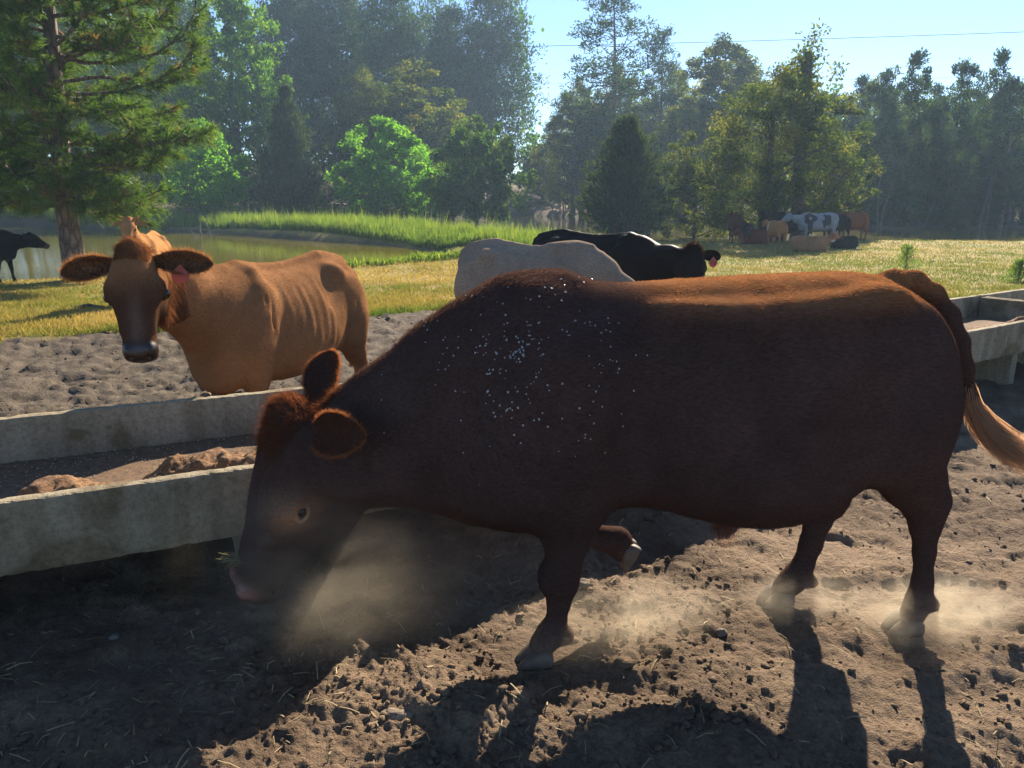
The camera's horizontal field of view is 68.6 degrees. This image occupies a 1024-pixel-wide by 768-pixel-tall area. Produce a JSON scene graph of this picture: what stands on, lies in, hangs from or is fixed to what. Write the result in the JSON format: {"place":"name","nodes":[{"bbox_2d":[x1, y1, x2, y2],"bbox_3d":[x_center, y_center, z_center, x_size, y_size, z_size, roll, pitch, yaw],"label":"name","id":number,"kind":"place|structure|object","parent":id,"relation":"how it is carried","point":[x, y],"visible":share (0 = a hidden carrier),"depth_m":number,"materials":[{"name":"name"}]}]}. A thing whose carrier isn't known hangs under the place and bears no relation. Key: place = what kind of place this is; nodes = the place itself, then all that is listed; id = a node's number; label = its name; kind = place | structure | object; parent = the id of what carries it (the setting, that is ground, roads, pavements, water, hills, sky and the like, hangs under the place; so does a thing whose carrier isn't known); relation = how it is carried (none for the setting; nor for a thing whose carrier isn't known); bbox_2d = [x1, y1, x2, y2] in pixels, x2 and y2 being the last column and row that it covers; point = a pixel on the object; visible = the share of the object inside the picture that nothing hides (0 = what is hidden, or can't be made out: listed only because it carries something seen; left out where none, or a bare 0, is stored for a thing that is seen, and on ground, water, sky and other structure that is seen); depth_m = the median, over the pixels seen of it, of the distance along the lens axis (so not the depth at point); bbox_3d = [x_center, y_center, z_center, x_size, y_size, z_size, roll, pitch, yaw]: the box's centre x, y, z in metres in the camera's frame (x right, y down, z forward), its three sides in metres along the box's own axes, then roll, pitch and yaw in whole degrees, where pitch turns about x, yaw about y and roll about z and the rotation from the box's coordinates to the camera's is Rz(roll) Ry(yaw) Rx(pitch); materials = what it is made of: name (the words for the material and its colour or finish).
{"place":"outdoors","nodes":[
{"label":"outdoors","id":0,"kind":"place"},
{"bbox_2d":[0,227,445,281],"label":"pond water","id":1,"kind":"structure","parent":0,"point":[34,263],"depth_m":34.32,"materials":[{"name":"green liquid"}]},
{"bbox_2d":[0,162,1023,767],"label":"ground","id":2,"kind":"structure","parent":0,"point":[48,372],"depth_m":3.02,"materials":[{"name":"brown soil"}]},
{"bbox_2d":[0,229,49,282],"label":"black cow","id":3,"kind":"object","parent":2,"relation":"on","point":[11,244],"visible":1,"depth_m":18.51},
{"bbox_2d":[0,1,81,178],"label":"pine tree","id":4,"kind":"object","parent":2,"relation":"on","point":[12,117],"visible":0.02,"depth_m":81.31,"materials":[{"name":"green plant"}]},
{"bbox_2d":[17,6,129,157],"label":"pine tree","id":5,"kind":"object","parent":2,"relation":"on","point":[76,68],"visible":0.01,"depth_m":96.83,"materials":[{"name":"green plant"}]},
{"bbox_2d":[73,303,103,307],"bbox_3d":[-7.358,-1.364,13.074,0.556,0.084,0.082,0,14,0],"label":"stick","id":6,"kind":"object","parent":2,"relation":"on","point":[87,304],"visible":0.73,"depth_m":13.05,"materials":[{"name":"wood"}]},
{"bbox_2d":[27,0,191,172],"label":"broadleaf tree","id":7,"kind":"object","parent":2,"relation":"on","point":[131,68],"visible":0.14,"depth_m":83.42,"materials":[{"name":"green plant"}]},
{"bbox_2d":[0,0,221,280],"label":"pine tree","id":8,"kind":"object","parent":2,"relation":"on","point":[60,180],"visible":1,"depth_m":18.08,"materials":[{"name":"green plant"}]},
{"bbox_2d":[108,633,120,639],"bbox_3d":[-1.576,1.002,2.979,0.046,0.028,0.038,2,19,-6],"label":"stone","id":9,"kind":"object","parent":2,"relation":"on","point":[114,636],"visible":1,"depth_m":2.97,"materials":[{"name":"grey stone"}]},
{"bbox_2d":[113,215,171,254],"bbox_3d":[-6.459,-2.138,13.231,0.669,1.667,2.338,-3,14,-13],"label":"young tan cow","id":10,"kind":"object","parent":2,"relation":"on","point":[154,240],"visible":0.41,"depth_m":12.48},
{"bbox_2d":[114,95,190,189],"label":"broadleaf tree","id":11,"kind":"object","parent":2,"relation":"on","point":[150,176],"visible":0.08,"depth_m":75.14,"materials":[{"name":"green plant"}]},
{"bbox_2d":[125,0,234,145],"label":"pine tree","id":12,"kind":"object","parent":2,"relation":"on","point":[186,15],"visible":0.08,"depth_m":109.38,"materials":[{"name":"green plant"}]},
{"bbox_2d":[0,383,395,576],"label":"feed trough","id":13,"kind":"object","parent":2,"relation":"on","point":[47,530],"visible":0.45,"depth_m":3.04,"materials":[{"name":"concrete"}]},
{"bbox_2d":[0,433,255,491],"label":"grain","id":14,"kind":"object","parent":13,"relation":"in","point":[109,461],"visible":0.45,"depth_m":3.85},
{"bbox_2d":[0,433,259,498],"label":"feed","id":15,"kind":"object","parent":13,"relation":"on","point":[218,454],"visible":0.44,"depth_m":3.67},
{"bbox_2d":[152,116,255,214],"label":"broadleaf tree","id":16,"kind":"object","parent":2,"relation":"on","point":[229,183],"visible":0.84,"depth_m":58.37,"materials":[{"name":"green plant"}]},
{"bbox_2d":[190,214,219,236],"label":"dead branches","id":17,"kind":"object","parent":2,"relation":"on","point":[200,230],"visible":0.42,"depth_m":46.19,"materials":[{"name":"grey wood"}]},
{"bbox_2d":[56,234,369,395],"bbox_3d":[-1.707,-0.256,5.012,0.694,1.588,2.442,5,15,19],"label":"tan cow","id":18,"kind":"object","parent":2,"relation":"on","point":[232,326],"visible":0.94,"depth_m":4.56},
{"bbox_2d":[6,246,462,279],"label":"shore weeds","id":19,"kind":"object","parent":2,"relation":"on","point":[430,256],"visible":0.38,"depth_m":24.17,"materials":[{"name":"green plant"}]},
{"bbox_2d":[167,0,309,211],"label":"broadleaf tree","id":20,"kind":"object","parent":2,"relation":"on","point":[236,96],"visible":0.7,"depth_m":69.56,"materials":[{"name":"green plant"}]},
{"bbox_2d":[234,0,336,161],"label":"pine tree","id":21,"kind":"object","parent":2,"relation":"on","point":[276,12],"visible":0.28,"depth_m":109.84,"materials":[{"name":"green plant"}]},
{"bbox_2d":[248,82,335,216],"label":"cedar tree","id":22,"kind":"object","parent":2,"relation":"on","point":[290,188],"visible":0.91,"depth_m":62.23,"materials":[{"name":"green plant"}]},
{"bbox_2d":[0,200,605,249],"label":"tall grass","id":23,"kind":"structure","parent":2,"relation":"on","point":[421,232],"depth_m":41.97,"materials":[{"name":"green plant"}]},
{"bbox_2d":[264,0,390,183],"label":"pine tree","id":24,"kind":"object","parent":2,"relation":"on","point":[319,40],"visible":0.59,"depth_m":105.47,"materials":[{"name":"green plant"}]},
{"bbox_2d":[314,64,410,217],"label":"broadleaf tree","id":25,"kind":"object","parent":2,"relation":"on","point":[367,89],"visible":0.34,"depth_m":80.27,"materials":[{"name":"green plant"}]},
{"bbox_2d":[323,115,441,218],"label":"broadleaf tree","id":26,"kind":"object","parent":2,"relation":"on","point":[362,173],"visible":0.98,"depth_m":60.69,"materials":[{"name":"green plant"}]},
{"bbox_2d":[382,708,413,720],"bbox_3d":[-0.391,1.131,2.566,0.122,0.026,0.061,3,19,-1],"label":"wood chip","id":27,"kind":"object","parent":2,"relation":"on","point":[401,713],"visible":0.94,"depth_m":2.56,"materials":[{"name":"beige wood"}]},
{"bbox_2d":[328,0,473,212],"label":"pine tree","id":28,"kind":"object","parent":2,"relation":"on","point":[382,51],"visible":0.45,"depth_m":94.22,"materials":[{"name":"green plant"}]},
{"bbox_2d":[352,56,471,219],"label":"broadleaf tree","id":29,"kind":"object","parent":2,"relation":"on","point":[417,120],"visible":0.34,"depth_m":78.58,"materials":[{"name":"green plant"}]},
{"bbox_2d":[398,143,446,220],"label":"broadleaf tree","id":30,"kind":"object","parent":2,"relation":"on","point":[430,204],"visible":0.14,"depth_m":67.90,"materials":[{"name":"green plant"}]},
{"bbox_2d":[421,100,483,218],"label":"broadleaf tree","id":31,"kind":"object","parent":2,"relation":"on","point":[434,138],"visible":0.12,"depth_m":84.41,"materials":[{"name":"green plant"}]},
{"bbox_2d":[412,0,509,161],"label":"pine tree","id":32,"kind":"object","parent":2,"relation":"on","point":[445,33],"visible":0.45,"depth_m":106.00,"materials":[{"name":"green plant"}]},
{"bbox_2d":[422,111,538,227],"bbox_3d":[-2.500,-16.593,59.747,9.331,9.717,8.555,0,14,0],"label":"broadleaf tree","id":33,"kind":"object","parent":2,"relation":"on","point":[481,165],"visible":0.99,"depth_m":58.11,"materials":[{"name":"green plant"}]},
{"bbox_2d":[441,211,521,228],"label":"weeds","id":34,"kind":"object","parent":2,"relation":"on","point":[471,219],"visible":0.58,"depth_m":55.63,"materials":[{"name":"green plant"}]},
{"bbox_2d":[436,0,557,197],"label":"pine tree","id":35,"kind":"object","parent":2,"relation":"on","point":[488,42],"visible":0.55,"depth_m":111.46,"materials":[{"name":"green plant"}]},
{"bbox_2d":[0,0,1022,185],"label":"woods","id":36,"kind":"object","parent":2,"relation":"on","point":[526,152],"depth_m":115.46,"materials":[{"name":"green plant"}]},
{"bbox_2d":[0,316,1023,767],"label":"dirt clods","id":37,"kind":"object","parent":2,"relation":"on","point":[626,662],"visible":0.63,"depth_m":2.66,"materials":[{"name":"brown soil"}]},
{"bbox_2d":[0,230,1023,343],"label":"pasture grass","id":38,"kind":"structure","parent":2,"relation":"on","point":[14,319],"depth_m":18.29,"materials":[{"name":"green plant"}]},
{"bbox_2d":[0,346,1023,767],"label":"straw litter","id":39,"kind":"object","parent":2,"relation":"on","point":[390,658],"visible":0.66,"depth_m":2.77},
{"bbox_2d":[25,152,1018,219],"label":"undergrowth","id":40,"kind":"object","parent":2,"relation":"on","point":[252,204],"visible":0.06,"depth_m":74.05,"materials":[{"name":"green plant"}]},
{"bbox_2d":[515,143,562,200],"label":"broadleaf tree","id":41,"kind":"object","parent":2,"relation":"on","point":[539,193],"visible":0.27,"depth_m":112.81,"materials":[{"name":"green plant"}]},
{"bbox_2d":[454,238,634,298],"bbox_3d":[0.448,-0.624,6.885,2.422,1.379,0.670,10,17,34],"label":"cream cow","id":42,"kind":"object","parent":2,"relation":"on","point":[480,262],"visible":0.31,"depth_m":6.81},
{"bbox_2d":[528,76,601,216],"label":"broadleaf tree","id":43,"kind":"object","parent":2,"relation":"on","point":[551,171],"visible":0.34,"depth_m":98.22,"materials":[{"name":"green plant"}]},
{"bbox_2d":[543,96,611,216],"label":"broadleaf tree","id":44,"kind":"object","parent":2,"relation":"on","point":[582,137],"visible":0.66,"depth_m":94.19,"materials":[{"name":"green plant"}]},
{"bbox_2d":[578,578,589,589],"bbox_3d":[0.313,0.901,3.369,0.071,0.046,0.058,4,20,4],"label":"dirt clod","id":45,"kind":"object","parent":2,"relation":"on","point":[584,583],"visible":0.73,"depth_m":3.35,"materials":[{"name":"brown soil"}]},
{"bbox_2d":[558,0,671,138],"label":"pine tree","id":46,"kind":"object","parent":2,"relation":"on","point":[614,70],"visible":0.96,"depth_m":88.26,"materials":[{"name":"green plant"}]},
{"bbox_2d":[611,225,619,233],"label":"brown cow","id":47,"kind":"object","parent":2,"relation":"on","point":[615,229],"visible":0.2,"depth_m":40.39},
{"bbox_2d":[582,63,652,184],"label":"broadleaf tree","id":48,"kind":"object","parent":2,"relation":"on","point":[600,94],"visible":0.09,"depth_m":97.14,"materials":[{"name":"green plant"}]},
{"bbox_2d":[559,113,679,240],"bbox_3d":[6.063,-10.905,41.076,6.159,7.508,6.717,4,14,15],"label":"cedar tree","id":49,"kind":"object","parent":2,"relation":"on","point":[626,185],"visible":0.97,"depth_m":40.05,"materials":[{"name":"green plant"}]},
{"bbox_2d":[571,110,675,197],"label":"broadleaf tree","id":50,"kind":"object","parent":2,"relation":"on","point":[644,123],"visible":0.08,"depth_m":85.55,"materials":[{"name":"green plant"}]},
{"bbox_2d":[229,266,1023,670],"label":"bull","id":51,"kind":"object","parent":2,"relation":"on","point":[813,402],"visible":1,"depth_m":2.59,"materials":[{"name":"brown"}]},
{"bbox_2d":[218,553,242,568],"bbox_3d":[-1.050,0.666,2.807,0.118,0.066,0.088,0,14,0],"label":"hay wisp","id":52,"kind":"object","parent":51,"relation":"attached to","point":[235,559],"visible":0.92,"depth_m":2.81,"materials":[{"name":"beige plant"}]},
{"bbox_2d":[532,229,720,280],"bbox_3d":[1.136,-1.010,8.345,2.403,1.371,0.701,13,19,42],"label":"black cow","id":53,"kind":"object","parent":2,"relation":"on","point":[635,256],"visible":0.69,"depth_m":7.92},
{"bbox_2d":[644,225,650,237],"bbox_3d":[7.463,-8.024,40.854,0.910,2.010,0.231,0,14,0],"label":"bare stem","id":54,"kind":"object","parent":2,"relation":"on","point":[647,232],"visible":0.31,"depth_m":40.73,"materials":[{"name":"grey plant"}]},
{"bbox_2d":[628,24,686,207],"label":"pine tree","id":55,"kind":"object","parent":2,"relation":"on","point":[663,98],"visible":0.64,"depth_m":91.39,"materials":[{"name":"green plant"}]},
{"bbox_2d":[639,60,701,185],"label":"broadleaf tree","id":56,"kind":"object","parent":2,"relation":"on","point":[674,85],"visible":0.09,"depth_m":96.39,"materials":[{"name":"green plant"}]},
{"bbox_2d":[636,95,728,216],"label":"broadleaf tree","id":57,"kind":"object","parent":2,"relation":"on","point":[685,121],"visible":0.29,"depth_m":80.82,"materials":[{"name":"green plant"}]},
{"bbox_2d":[654,130,728,239],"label":"broadleaf tree","id":58,"kind":"object","parent":2,"relation":"on","point":[690,210],"visible":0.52,"depth_m":42.04,"materials":[{"name":"green plant"}]},
{"bbox_2d":[666,32,766,201],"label":"broadleaf tree","id":59,"kind":"object","parent":2,"relation":"on","point":[746,69],"visible":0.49,"depth_m":84.58,"materials":[{"name":"green plant"}]},
{"bbox_2d":[716,627,727,637],"bbox_3d":[0.854,1.011,3.048,0.048,0.036,0.047,3,20,-1],"label":"dirt clod","id":60,"kind":"object","parent":2,"relation":"on","point":[721,632],"visible":1,"depth_m":3.04,"materials":[{"name":"soil"}]},
{"bbox_2d":[690,57,779,207],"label":"broadleaf tree","id":61,"kind":"object","parent":2,"relation":"on","point":[695,90],"visible":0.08,"depth_m":94.45,"materials":[{"name":"green plant"}]},
{"bbox_2d":[727,213,742,241],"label":"brown cow","id":62,"kind":"object","parent":2,"relation":"on","point":[735,220],"visible":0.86,"depth_m":36.65},
{"bbox_2d":[697,83,788,204],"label":"broadleaf tree","id":63,"kind":"object","parent":2,"relation":"on","point":[742,177],"visible":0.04,"depth_m":87.05,"materials":[{"name":"green plant"}]},
{"bbox_2d":[740,223,752,243],"bbox_3d":[11.108,-7.111,35.487,0.480,0.970,1.811,2,14,10],"label":"dark calf","id":64,"kind":"object","parent":2,"relation":"on","point":[746,228],"visible":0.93,"depth_m":35.23},
{"bbox_2d":[730,228,772,244],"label":"brown cow","id":65,"kind":"object","parent":2,"relation":"on","point":[759,236],"visible":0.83,"depth_m":35.35},
{"bbox_2d":[671,62,871,234],"bbox_3d":[13.586,-11.845,39.675,9.740,9.842,10.147,-4,14,-17],"label":"oak tree","id":66,"kind":"object","parent":2,"relation":"on","point":[771,184],"visible":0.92,"depth_m":38.60,"materials":[{"name":"green plant"}]},
{"bbox_2d":[762,219,788,246],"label":"tan cow","id":67,"kind":"object","parent":2,"relation":"on","point":[779,229],"visible":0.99,"depth_m":32.88},
{"bbox_2d":[771,211,785,240],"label":"black cow","id":68,"kind":"object","parent":2,"relation":"on","point":[776,214],"visible":0.22,"depth_m":37.29},
{"bbox_2d":[761,214,811,241],"bbox_3d":[13.482,-7.671,36.893,2.398,1.348,0.696,4,14,15],"label":"black cow","id":69,"kind":"object","parent":2,"relation":"on","point":[792,226],"visible":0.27,"depth_m":36.62},
{"bbox_2d":[734,69,839,210],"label":"broadleaf tree","id":70,"kind":"object","parent":2,"relation":"on","point":[835,95],"visible":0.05,"depth_m":82.34,"materials":[{"name":"green plant"}]},
{"bbox_2d":[770,17,850,237],"bbox_3d":[17.069,-14.334,43.882,4.790,12.889,3.315,3,14,14],"label":"pine tree","id":71,"kind":"object","parent":2,"relation":"on","point":[806,62],"visible":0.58,"depth_m":42.71,"materials":[{"name":"green plant"}]},
{"bbox_2d":[782,212,838,243],"bbox_3d":[13.960,-7.337,35.294,2.716,1.456,0.720,1,14,4],"label":"spotted cow","id":72,"kind":"object","parent":2,"relation":"on","point":[815,222],"visible":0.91,"depth_m":34.99},
{"bbox_2d":[788,232,841,251],"bbox_3d":[12.308,-5.754,30.452,2.019,0.852,0.664,3,14,14],"label":"tan cow","id":73,"kind":"object","parent":2,"relation":"on","point":[799,243],"visible":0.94,"depth_m":30.29},
{"bbox_2d":[786,90,885,213],"bbox_3d":[19.781,-12.981,45.646,5.664,9.191,5.591,11,17,37],"label":"broadleaf tree","id":74,"kind":"object","parent":2,"relation":"on","point":[861,138],"visible":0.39,"depth_m":44.81,"materials":[{"name":"green plant"}]},
{"bbox_2d":[823,214,850,235],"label":"black cow","id":75,"kind":"object","parent":2,"relation":"on","point":[845,222],"visible":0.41,"depth_m":36.66},
{"bbox_2d":[789,73,891,212],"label":"pine tree","id":76,"kind":"object","parent":2,"relation":"on","point":[862,81],"visible":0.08,"depth_m":73.17,"materials":[{"name":"green plant"}]},
{"bbox_2d":[830,235,857,248],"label":"black cow","id":77,"kind":"object","parent":2,"relation":"on","point":[848,242],"visible":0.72,"depth_m":31.30},
{"bbox_2d":[838,211,869,240],"bbox_3d":[16.459,-7.801,37.115,2.716,1.456,0.720,-4,14,-15],"label":"brown cow","id":78,"kind":"object","parent":2,"relation":"on","point":[860,220],"visible":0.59,"depth_m":36.98},
{"bbox_2d":[828,64,916,223],"bbox_3d":[31.697,-20.481,64.913,7.986,13.539,8.021,0,14,0],"label":"pine tree","id":79,"kind":"object","parent":2,"relation":"on","point":[876,88],"visible":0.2,"depth_m":63.77,"materials":[{"name":"green plant"}]},
{"bbox_2d":[841,76,910,132],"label":"broadleaf tree","id":80,"kind":"object","parent":2,"relation":"on","point":[860,101],"visible":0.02,"depth_m":80.07,"materials":[{"name":"green plant"}]},
{"bbox_2d":[880,176,895,229],"bbox_3d":[28.036,-13.168,56.135,0.773,4.568,0.247,-2,14,-9],"label":"bare stem","id":81,"kind":"object","parent":2,"relation":"on","point":[881,222],"visible":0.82,"depth_m":56.11,"materials":[{"name":"grey plant"}]},
{"bbox_2d":[883,80,920,219],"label":"pine tree","id":82,"kind":"object","parent":2,"relation":"on","point":[899,86],"visible":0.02,"depth_m":74.58,"materials":[{"name":"green plant"}]},
{"bbox_2d":[878,242,927,272],"bbox_3d":[10.641,-3.357,20.281,1.093,0.935,1.214,-10,17,-35],"label":"pine seedling","id":83,"kind":"object","parent":2,"relation":"on","point":[908,248],"visible":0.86,"depth_m":20.21,"materials":[{"name":"green plant"}]},
{"bbox_2d":[864,47,968,229],"bbox_3d":[31.677,-19.233,59.383,7.705,13.966,8.700,1,14,5],"label":"pine tree","id":84,"kind":"object","parent":2,"relation":"on","point":[908,208],"visible":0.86,"depth_m":58.23,"materials":[{"name":"green plant"}]},
{"bbox_2d":[914,81,965,219],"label":"pine tree","id":85,"kind":"object","parent":2,"relation":"on","point":[937,89],"visible":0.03,"depth_m":67.49,"materials":[{"name":"green plant"}]},
{"bbox_2d":[898,57,993,226],"bbox_3d":[33.755,-18.314,57.514,5.004,12.765,6.123,-13,19,-42],"label":"pine tree","id":86,"kind":"object","parent":2,"relation":"on","point":[967,140],"visible":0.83,"depth_m":56.69,"materials":[{"name":"green plant"}]},
{"bbox_2d":[939,85,1006,211],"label":"pine tree","id":87,"kind":"object","parent":2,"relation":"on","point":[978,95],"visible":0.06,"depth_m":73.13,"materials":[{"name":"green plant"}]},
{"bbox_2d":[937,46,1023,225],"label":"pine tree","id":88,"kind":"object","parent":2,"relation":"on","point":[987,108],"visible":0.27,"depth_m":59.92,"materials":[{"name":"green plant"}]},
{"bbox_2d":[978,168,992,230],"bbox_3d":[34.628,-13.175,54.935,0.498,5.106,0.201,0,14,0],"label":"bare stem","id":89,"kind":"object","parent":2,"relation":"on","point":[980,221],"visible":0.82,"depth_m":54.98,"materials":[{"name":"grey plant"}]},
{"bbox_2d":[950,295,1023,384],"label":"feed trough","id":90,"kind":"object","parent":2,"relation":"on","point":[997,351],"visible":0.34,"depth_m":7.04,"materials":[{"name":"concrete"}]},
{"bbox_2d":[962,316,1023,329],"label":"feed","id":91,"kind":"object","parent":90,"relation":"on","point":[973,322],"visible":0.16,"depth_m":8.15},
{"bbox_2d":[983,166,997,229],"bbox_3d":[36.135,-13.821,56.730,0.501,5.136,0.237,3,14,12],"label":"bare stem","id":92,"kind":"object","parent":2,"relation":"on","point":[986,218],"visible":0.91,"depth_m":56.73,"materials":[{"name":"grey plant"}]},
{"bbox_2d":[966,75,1023,228],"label":"pine tree","id":93,"kind":"object","parent":2,"relation":"on","point":[1012,172],"visible":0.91,"depth_m":56.86,"materials":[{"name":"green plant"}]},
{"bbox_2d":[969,83,1023,211],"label":"pine tree","id":94,"kind":"object","parent":2,"relation":"on","point":[1010,112],"depth_m":77.00,"materials":[{"name":"green plant"}]},
{"bbox_2d":[978,289,1023,300],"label":"feed trough","id":95,"kind":"object","parent":2,"relation":"on","point":[1014,294],"visible":0.16,"depth_m":9.03,"materials":[{"name":"concrete"}]},
{"bbox_2d":[979,90,1023,225],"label":"pine tree","id":96,"kind":"object","parent":2,"relation":"on","point":[1021,215],"visible":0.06,"depth_m":62.95,"materials":[{"name":"green plant"}]},
{"bbox_2d":[996,258,1023,281],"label":"pine seedling","id":97,"kind":"object","parent":2,"relation":"on","point":[1018,268],"visible":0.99,"depth_m":18.84,"materials":[{"name":"green plant"}]},
{"bbox_2d":[1005,179,1014,229],"bbox_3d":[37.398,-13.157,56.433,0.342,4.394,0.203,8,16,30],"label":"bare stem","id":98,"kind":"object","parent":2,"relation":"on","point":[1007,223],"visible":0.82,"depth_m":56.46,"materials":[{"name":"grey plant"}]},
{"bbox_2d":[48,0,1023,177],"label":"sky","id":99,"kind":"structure","parent":0,"point":[748,21],"materials":[{"name":"blue"}]},
{"bbox_2d":[297,76,1013,85],"bbox_3d":[11.203,-22.017,54.318,66.229,0.829,0.015,0,14,0],"label":"power line","id":100,"kind":"object","parent":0,"point":[635,82],"visible":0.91,"depth_m":54.37,"materials":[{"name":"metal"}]},
{"bbox_2d":[320,32,1014,49],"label":"power line","id":101,"kind":"object","parent":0,"point":[662,43],"visible":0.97,"depth_m":67.85,"materials":[{"name":"metal"}]},
{"bbox_2d":[426,216,1023,241],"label":"grass","id":102,"kind":"structure","parent":0,"point":[954,235],"depth_m":52.28,"materials":[{"name":"green plant"}]}
]}

